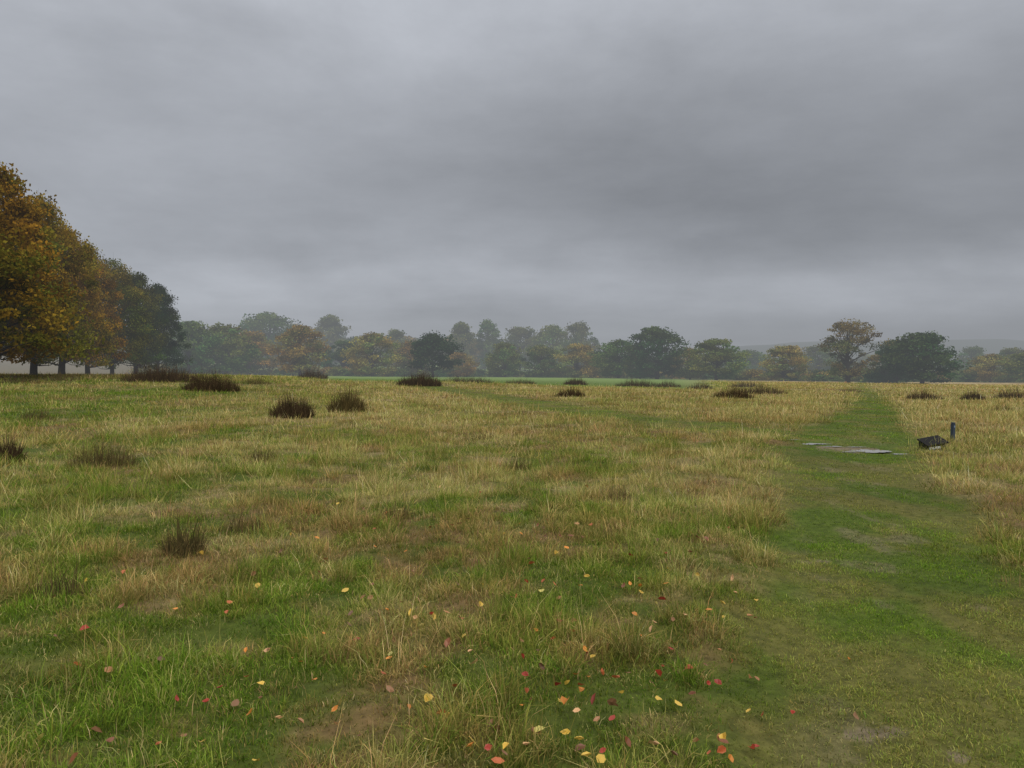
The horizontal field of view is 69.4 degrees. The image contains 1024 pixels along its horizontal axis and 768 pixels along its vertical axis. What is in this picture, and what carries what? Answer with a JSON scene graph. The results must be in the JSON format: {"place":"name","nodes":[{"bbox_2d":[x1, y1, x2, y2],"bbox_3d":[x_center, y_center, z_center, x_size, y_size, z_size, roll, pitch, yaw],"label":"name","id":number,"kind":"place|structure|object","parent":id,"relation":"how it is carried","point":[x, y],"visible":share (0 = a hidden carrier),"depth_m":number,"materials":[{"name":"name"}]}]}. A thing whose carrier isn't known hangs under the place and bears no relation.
{"place":"outdoors","nodes":[
{"label":"outdoors","id":0,"kind":"place"},
{"bbox_2d":[0,354,1023,767],"bbox_3d":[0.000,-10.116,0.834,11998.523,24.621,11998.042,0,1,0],"label":"ground","id":1,"kind":"structure","parent":0,"point":[906,586],"depth_m":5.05,"materials":[{"name":"green plant"}]},
{"bbox_2d":[0,431,30,462],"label":"rush clump","id":2,"kind":"object","parent":1,"relation":"on","point":[11,448],"visible":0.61,"depth_m":13.13,"materials":[{"name":"brown plant"}]},
{"bbox_2d":[0,374,39,382],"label":"rush clump","id":3,"kind":"object","parent":1,"relation":"on","point":[10,380],"visible":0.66,"depth_m":47.14,"materials":[{"name":"plant"}]},
{"bbox_2d":[17,406,53,420],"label":"rush clump","id":4,"kind":"object","parent":1,"relation":"on","point":[41,416],"visible":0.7,"depth_m":22.45,"materials":[{"name":"green plant"}]},
{"bbox_2d":[0,210,78,364],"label":"beech tree","id":5,"kind":"object","parent":1,"relation":"on","point":[11,261],"visible":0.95,"depth_m":50.98,"materials":[{"name":"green plant"}]},
{"bbox_2d":[0,188,102,374],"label":"beech tree","id":6,"kind":"object","parent":1,"relation":"on","point":[69,268],"visible":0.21,"depth_m":66.20,"materials":[{"name":"orange plant"}]},
{"bbox_2d":[0,161,104,363],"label":"beech tree","id":7,"kind":"object","parent":1,"relation":"on","point":[19,210],"visible":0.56,"depth_m":56.15,"materials":[{"name":"orange plant"}]},
{"bbox_2d":[38,371,79,380],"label":"rush clump","id":8,"kind":"object","parent":1,"relation":"on","point":[59,378],"visible":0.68,"depth_m":50.92,"materials":[{"name":"plant"}]},
{"bbox_2d":[27,548,100,601],"bbox_3d":[-3.240,1.385,5.341,0.573,0.385,0.358,0,1,0],"label":"rush clump","id":9,"kind":"object","parent":1,"relation":"on","point":[73,586],"visible":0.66,"depth_m":5.34,"materials":[{"name":"green plant"}]},
{"bbox_2d":[8,225,123,374],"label":"beech tree","id":10,"kind":"object","parent":1,"relation":"on","point":[91,294],"visible":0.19,"depth_m":76.38,"materials":[{"name":"brown plant"}]},
{"bbox_2d":[40,244,131,374],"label":"beech tree","id":11,"kind":"object","parent":1,"relation":"on","point":[106,286],"visible":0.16,"depth_m":87.90,"materials":[{"name":"brown plant"}]},
{"bbox_2d":[63,433,143,467],"bbox_3d":[-7.145,1.073,13.023,1.443,0.743,0.790,0,1,0],"label":"rush clump","id":12,"kind":"object","parent":1,"relation":"on","point":[110,459],"visible":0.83,"depth_m":12.98,"materials":[{"name":"plant"}]},
{"bbox_2d":[82,256,155,374],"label":"beech tree","id":13,"kind":"object","parent":1,"relation":"on","point":[134,294],"visible":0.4,"depth_m":99.79,"materials":[{"name":"green plant"}]},
{"bbox_2d":[102,270,175,372],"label":"beech tree","id":14,"kind":"object","parent":1,"relation":"on","point":[139,281],"visible":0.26,"depth_m":112.61,"materials":[{"name":"green plant"}]},
{"bbox_2d":[117,359,197,381],"bbox_3d":[-24.969,-1.084,52.469,6.438,1.933,3.359,0,1,0],"label":"rush clump","id":15,"kind":"object","parent":1,"relation":"on","point":[163,375],"visible":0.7,"depth_m":51.99,"materials":[{"name":"plant"}]},
{"bbox_2d":[140,283,194,370],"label":"oak tree","id":16,"kind":"object","parent":1,"relation":"on","point":[166,308],"visible":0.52,"depth_m":125.75,"materials":[{"name":"green plant"}]},
{"bbox_2d":[154,504,208,557],"bbox_3d":[-2.941,1.263,6.552,0.530,0.561,0.362,0,1,0],"label":"rush clump","id":17,"kind":"object","parent":1,"relation":"on","point":[188,546],"visible":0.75,"depth_m":6.53,"materials":[{"name":"brown plant"}]},
{"bbox_2d":[160,320,221,373],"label":"oak tree","id":18,"kind":"object","parent":1,"relation":"on","point":[197,334],"visible":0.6,"depth_m":203.23,"materials":[{"name":"green plant"}]},
{"bbox_2d":[180,366,243,391],"bbox_3d":[-17.441,-0.455,42.925,3.877,1.773,2.188,0,1,0],"label":"rush clump","id":19,"kind":"object","parent":1,"relation":"on","point":[211,384],"visible":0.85,"depth_m":42.59,"materials":[{"name":"plant"}]},
{"bbox_2d":[193,322,269,374],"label":"oak tree","id":20,"kind":"object","parent":1,"relation":"on","point":[225,360],"visible":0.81,"depth_m":211.99,"materials":[{"name":"green plant"}]},
{"bbox_2d":[217,494,274,536],"bbox_3d":[-2.664,1.283,7.378,0.655,0.434,0.415,0,1,0],"label":"rush clump","id":21,"kind":"object","parent":1,"relation":"on","point":[240,524],"visible":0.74,"depth_m":7.35,"materials":[{"name":"green plant"}]},
{"bbox_2d":[220,330,283,374],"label":"oak tree","id":22,"kind":"object","parent":1,"relation":"on","point":[261,344],"visible":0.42,"depth_m":233.86,"materials":[{"name":"green plant"}]},
{"bbox_2d":[240,376,271,383],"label":"rush clump","id":23,"kind":"object","parent":1,"relation":"on","point":[260,382],"visible":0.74,"depth_m":53.70,"materials":[{"name":"plant"}]},
{"bbox_2d":[241,444,280,461],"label":"rush clump","id":24,"kind":"object","parent":1,"relation":"on","point":[264,456],"visible":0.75,"depth_m":13.85,"materials":[{"name":"green plant"}]},
{"bbox_2d":[238,311,300,364],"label":"oak tree","id":25,"kind":"object","parent":1,"relation":"on","point":[260,320],"visible":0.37,"depth_m":324.95,"materials":[{"name":"green plant"}]},
{"bbox_2d":[267,388,317,417],"bbox_3d":[-7.230,0.574,24.372,1.797,1.068,1.249,0,1,0],"label":"rush clump","id":26,"kind":"object","parent":1,"relation":"on","point":[299,410],"visible":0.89,"depth_m":24.21,"materials":[{"name":"plant"}]},
{"bbox_2d":[265,324,331,375],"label":"oak tree","id":27,"kind":"object","parent":1,"relation":"on","point":[298,357],"visible":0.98,"depth_m":197.39,"materials":[{"name":"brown plant"}]},
{"bbox_2d":[296,368,328,378],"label":"rush clump","id":28,"kind":"object","parent":1,"relation":"on","point":[309,374],"visible":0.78,"depth_m":87.67,"materials":[{"name":"plant"}]},
{"bbox_2d":[312,314,350,361],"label":"lime tree","id":29,"kind":"object","parent":1,"relation":"on","point":[329,325],"visible":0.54,"depth_m":376.25,"materials":[{"name":"green plant"}]},
{"bbox_2d":[313,340,369,368],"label":"oak tree","id":30,"kind":"object","parent":1,"relation":"on","point":[335,355],"visible":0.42,"depth_m":237.31,"materials":[{"name":"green plant"}]},
{"bbox_2d":[323,381,368,412],"bbox_3d":[-6.391,0.419,28.749,2.089,1.462,1.104,0,1,0],"label":"rush clump","id":31,"kind":"object","parent":1,"relation":"on","point":[343,404],"visible":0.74,"depth_m":28.59,"materials":[{"name":"plant"}]},
{"bbox_2d":[339,331,402,376],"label":"oak tree","id":32,"kind":"object","parent":1,"relation":"on","point":[366,348],"visible":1,"depth_m":212.25,"materials":[{"name":"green plant"}]},
{"bbox_2d":[381,328,409,366],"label":"lime tree","id":33,"kind":"object","parent":1,"relation":"on","point":[394,334],"visible":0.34,"depth_m":327.60,"materials":[{"name":"green plant"}]},
{"bbox_2d":[376,490,417,520],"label":"rush clump","id":34,"kind":"object","parent":1,"relation":"on","point":[396,510],"visible":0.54,"depth_m":8.14,"materials":[{"name":"green plant"}]},
{"bbox_2d":[390,339,429,374],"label":"oak tree","id":35,"kind":"object","parent":1,"relation":"on","point":[405,357],"visible":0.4,"depth_m":227.98,"materials":[{"name":"brown plant"}]},
{"bbox_2d":[396,369,441,385],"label":"rush clump","id":36,"kind":"object","parent":1,"relation":"on","point":[420,379],"visible":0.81,"depth_m":60.87,"materials":[{"name":"brown plant"}]},
{"bbox_2d":[405,330,464,376],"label":"tree","id":37,"kind":"object","parent":1,"relation":"on","point":[431,344],"visible":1,"depth_m":187.78,"materials":[{"name":"green plant"}]},
{"bbox_2d":[21,472,858,763],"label":"fallen leaves","id":38,"kind":"object","parent":1,"relation":"on","point":[613,701],"visible":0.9,"depth_m":3.63,"materials":[{"name":"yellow plant"}]},
{"bbox_2d":[440,352,479,375],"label":"oak tree","id":39,"kind":"object","parent":1,"relation":"on","point":[467,369],"visible":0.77,"depth_m":222.95,"materials":[{"name":"green plant"}]},
{"bbox_2d":[444,321,478,365],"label":"lime tree","id":40,"kind":"object","parent":1,"relation":"on","point":[462,334],"visible":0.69,"depth_m":337.41,"materials":[{"name":"green plant"}]},
{"bbox_2d":[442,375,494,382],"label":"rush clump","id":41,"kind":"object","parent":1,"relation":"on","point":[469,380],"visible":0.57,"depth_m":75.42,"materials":[{"name":"plant"}]},
{"bbox_2d":[460,428,497,440],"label":"rush clump","id":42,"kind":"object","parent":1,"relation":"on","point":[482,435],"visible":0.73,"depth_m":17.55,"materials":[{"name":"plant"}]},
{"bbox_2d":[474,319,501,366],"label":"lime tree","id":43,"kind":"object","parent":1,"relation":"on","point":[487,326],"visible":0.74,"depth_m":347.37,"materials":[{"name":"green plant"}]},
{"bbox_2d":[482,342,526,376],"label":"oak tree","id":44,"kind":"object","parent":1,"relation":"on","point":[508,364],"visible":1,"depth_m":227.74,"materials":[{"name":"green plant"}]},
{"bbox_2d":[491,326,537,369],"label":"oak tree","id":45,"kind":"object","parent":1,"relation":"on","point":[515,335],"visible":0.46,"depth_m":346.36,"materials":[{"name":"green plant"}]},
{"bbox_2d":[502,453,530,469],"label":"rush clump","id":46,"kind":"object","parent":1,"relation":"on","point":[521,466],"visible":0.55,"depth_m":12.78,"materials":[{"name":"green plant"}]},
{"bbox_2d":[503,378,534,383],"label":"rush clump","id":47,"kind":"object","parent":1,"relation":"on","point":[519,382],"visible":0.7,"depth_m":74.68,"materials":[{"name":"green plant"}]},
{"bbox_2d":[516,344,560,377],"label":"oak tree","id":48,"kind":"object","parent":1,"relation":"on","point":[537,356],"visible":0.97,"depth_m":222.85,"materials":[{"name":"green plant"}]},
{"bbox_2d":[524,324,572,368],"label":"oak tree","id":49,"kind":"object","parent":1,"relation":"on","point":[552,335],"visible":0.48,"depth_m":326.95,"materials":[{"name":"green plant"}]},
{"bbox_2d":[102,333,1002,372],"bbox_3d":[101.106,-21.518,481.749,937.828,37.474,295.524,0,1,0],"label":"distant woodland","id":50,"kind":"object","parent":1,"relation":"on","point":[475,343],"visible":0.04,"depth_m":373.88,"materials":[{"name":"plant"}]},
{"bbox_2d":[555,386,584,396],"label":"rush clump","id":51,"kind":"object","parent":1,"relation":"on","point":[571,392],"visible":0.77,"depth_m":43.52,"materials":[{"name":"brown plant"}]},
{"bbox_2d":[547,343,602,376],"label":"oak tree","id":52,"kind":"object","parent":1,"relation":"on","point":[578,353],"visible":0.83,"depth_m":222.33,"materials":[{"name":"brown plant"}]},
{"bbox_2d":[562,377,587,384],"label":"rush clump","id":53,"kind":"object","parent":1,"relation":"on","point":[575,382],"visible":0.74,"depth_m":81.58,"materials":[{"name":"green plant"}]},
{"bbox_2d":[127,364,1023,382],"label":"hedgerow shrubs","id":54,"kind":"object","parent":1,"relation":"on","point":[815,375],"visible":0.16,"depth_m":218.07,"materials":[{"name":"green plant"}]},
{"bbox_2d":[560,320,605,366],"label":"oak tree","id":55,"kind":"object","parent":1,"relation":"on","point":[579,330],"visible":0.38,"depth_m":336.35,"materials":[{"name":"green plant"}]},
{"bbox_2d":[590,339,639,377],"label":"oak tree","id":56,"kind":"object","parent":1,"relation":"on","point":[611,368],"visible":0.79,"depth_m":207.23,"materials":[{"name":"green plant"}]},
{"bbox_2d":[600,481,635,502],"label":"rush clump","id":57,"kind":"object","parent":1,"relation":"on","point":[623,496],"visible":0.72,"depth_m":9.30,"materials":[{"name":"green plant"}]},
{"bbox_2d":[614,376,663,386],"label":"rush clump","id":58,"kind":"object","parent":1,"relation":"on","point":[646,383],"visible":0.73,"depth_m":81.05,"materials":[{"name":"green plant"}]},
{"bbox_2d":[618,326,693,378],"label":"oak tree","id":59,"kind":"object","parent":1,"relation":"on","point":[651,336],"visible":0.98,"depth_m":197.25,"materials":[{"name":"green plant"}]},
{"bbox_2d":[655,377,680,386],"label":"rush clump","id":60,"kind":"object","parent":1,"relation":"on","point":[665,384],"visible":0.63,"depth_m":84.12,"materials":[{"name":"green plant"}]},
{"bbox_2d":[670,347,707,379],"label":"oak tree","id":61,"kind":"object","parent":1,"relation":"on","point":[686,373],"visible":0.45,"depth_m":198.59,"materials":[{"name":"green plant"}]},
{"bbox_2d":[686,379,714,389],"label":"rush clump","id":62,"kind":"object","parent":1,"relation":"on","point":[702,386],"visible":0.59,"depth_m":70.63,"materials":[{"name":"plant"}]},
{"bbox_2d":[684,338,752,379],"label":"oak tree","id":63,"kind":"object","parent":1,"relation":"on","point":[716,357],"visible":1,"depth_m":187.19,"materials":[{"name":"green plant"}]},
{"bbox_2d":[711,382,754,398],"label":"rush clump","id":64,"kind":"object","parent":1,"relation":"on","point":[732,393],"visible":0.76,"depth_m":46.71,"materials":[{"name":"brown plant"}]},
{"bbox_2d":[727,379,759,386],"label":"rush clump","id":65,"kind":"object","parent":1,"relation":"on","point":[750,385],"visible":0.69,"depth_m":92.23,"materials":[{"name":"plant"}]},
{"bbox_2d":[722,349,777,372],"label":"oak tree","id":66,"kind":"object","parent":1,"relation":"on","point":[751,358],"visible":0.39,"depth_m":296.42,"materials":[{"name":"green plant"}]},
{"bbox_2d":[741,382,786,394],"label":"rush clump","id":67,"kind":"object","parent":1,"relation":"on","point":[758,390],"visible":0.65,"depth_m":57.69,"materials":[{"name":"brown plant"}]},
{"bbox_2d":[758,344,813,380],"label":"oak tree","id":68,"kind":"object","parent":1,"relation":"on","point":[798,359],"visible":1,"depth_m":183.16,"materials":[{"name":"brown plant"}]},
{"bbox_2d":[788,345,842,371],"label":"oak tree","id":69,"kind":"object","parent":1,"relation":"on","point":[816,361],"visible":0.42,"depth_m":266.69,"materials":[{"name":"green plant"}]},
{"bbox_2d":[787,439,906,453],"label":"puddle","id":70,"kind":"object","parent":1,"relation":"on","point":[869,451],"visible":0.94,"depth_m":16.12,"materials":[{"name":"grey liquid"}]},
{"bbox_2d":[838,388,859,391],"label":"rush clump","id":71,"kind":"object","parent":1,"relation":"on","point":[850,390],"visible":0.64,"depth_m":75.10,"materials":[{"name":"green plant"}]},
{"bbox_2d":[817,318,896,382],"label":"oak tree","id":72,"kind":"object","parent":1,"relation":"on","point":[844,344],"visible":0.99,"depth_m":156.68,"materials":[{"name":"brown plant"}]},
{"bbox_2d":[864,339,921,382],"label":"oak tree","id":73,"kind":"object","parent":1,"relation":"on","point":[894,377],"visible":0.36,"depth_m":159.73,"materials":[{"name":"green plant"}]},
{"bbox_2d":[876,330,971,383],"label":"oak tree","id":74,"kind":"object","parent":1,"relation":"on","point":[929,351],"visible":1,"depth_m":147.79,"materials":[{"name":"green plant"}]},
{"bbox_2d":[904,386,943,400],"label":"rush clump","id":75,"kind":"object","parent":1,"relation":"on","point":[919,396],"visible":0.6,"depth_m":54.44,"materials":[{"name":"plant"}]},
{"bbox_2d":[917,435,947,449],"bbox_3d":[9.237,1.301,16.242,0.536,0.332,0.339,0,1,-8],"label":"sloped sign","id":76,"kind":"object","parent":1,"relation":"on","point":[925,442],"visible":0.76,"depth_m":16.18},
{"bbox_2d":[950,422,955,440],"bbox_3d":[10.714,1.226,17.984,0.083,0.592,0.089,2,0,-17],"label":"waymarker post","id":77,"kind":"object","parent":1,"relation":"on","point":[952,430],"visible":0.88,"depth_m":17.95,"materials":[{"name":"blue paint"}]},
{"bbox_2d":[959,388,986,399],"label":"rush clump","id":78,"kind":"object","parent":1,"relation":"on","point":[972,395],"visible":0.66,"depth_m":54.65,"materials":[{"name":"plant"}]},
{"bbox_2d":[956,345,996,369],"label":"oak tree","id":79,"kind":"object","parent":1,"relation":"on","point":[971,352],"visible":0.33,"depth_m":278.99,"materials":[{"name":"green plant"}]},
{"bbox_2d":[963,353,1017,381],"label":"oak tree","id":80,"kind":"object","parent":1,"relation":"on","point":[987,372],"visible":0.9,"depth_m":178.25,"materials":[{"name":"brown plant"}]},
{"bbox_2d":[988,403,1014,411],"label":"rush clump","id":81,"kind":"object","parent":1,"relation":"on","point":[996,408],"visible":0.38,"depth_m":34.26,"materials":[{"name":"plant"}]},
{"bbox_2d":[992,384,1023,398],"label":"rush clump","id":82,"kind":"object","parent":1,"relation":"on","point":[1014,395],"visible":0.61,"depth_m":58.28,"materials":[{"name":"plant"}]},
{"bbox_2d":[995,347,1023,370],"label":"oak tree","id":83,"kind":"object","parent":1,"relation":"on","point":[1007,351],"visible":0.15,"depth_m":229.61,"materials":[{"name":"green plant"}]},
{"bbox_2d":[996,350,1023,381],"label":"oak tree","id":84,"kind":"object","parent":1,"relation":"on","point":[1016,364],"visible":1,"depth_m":171.22,"materials":[{"name":"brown plant"}]},
{"bbox_2d":[0,0,1023,352],"label":"sky","id":85,"kind":"structure","parent":0,"point":[744,172],"materials":[{"name":"grey"}]},
{"bbox_2d":[650,339,1023,360],"bbox_3d":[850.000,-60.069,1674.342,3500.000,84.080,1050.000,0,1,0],"label":"distant hills","id":86,"kind":"structure","parent":0,"point":[995,346],"depth_m":1424.37,"materials":[{"name":"grey"}]}
]}

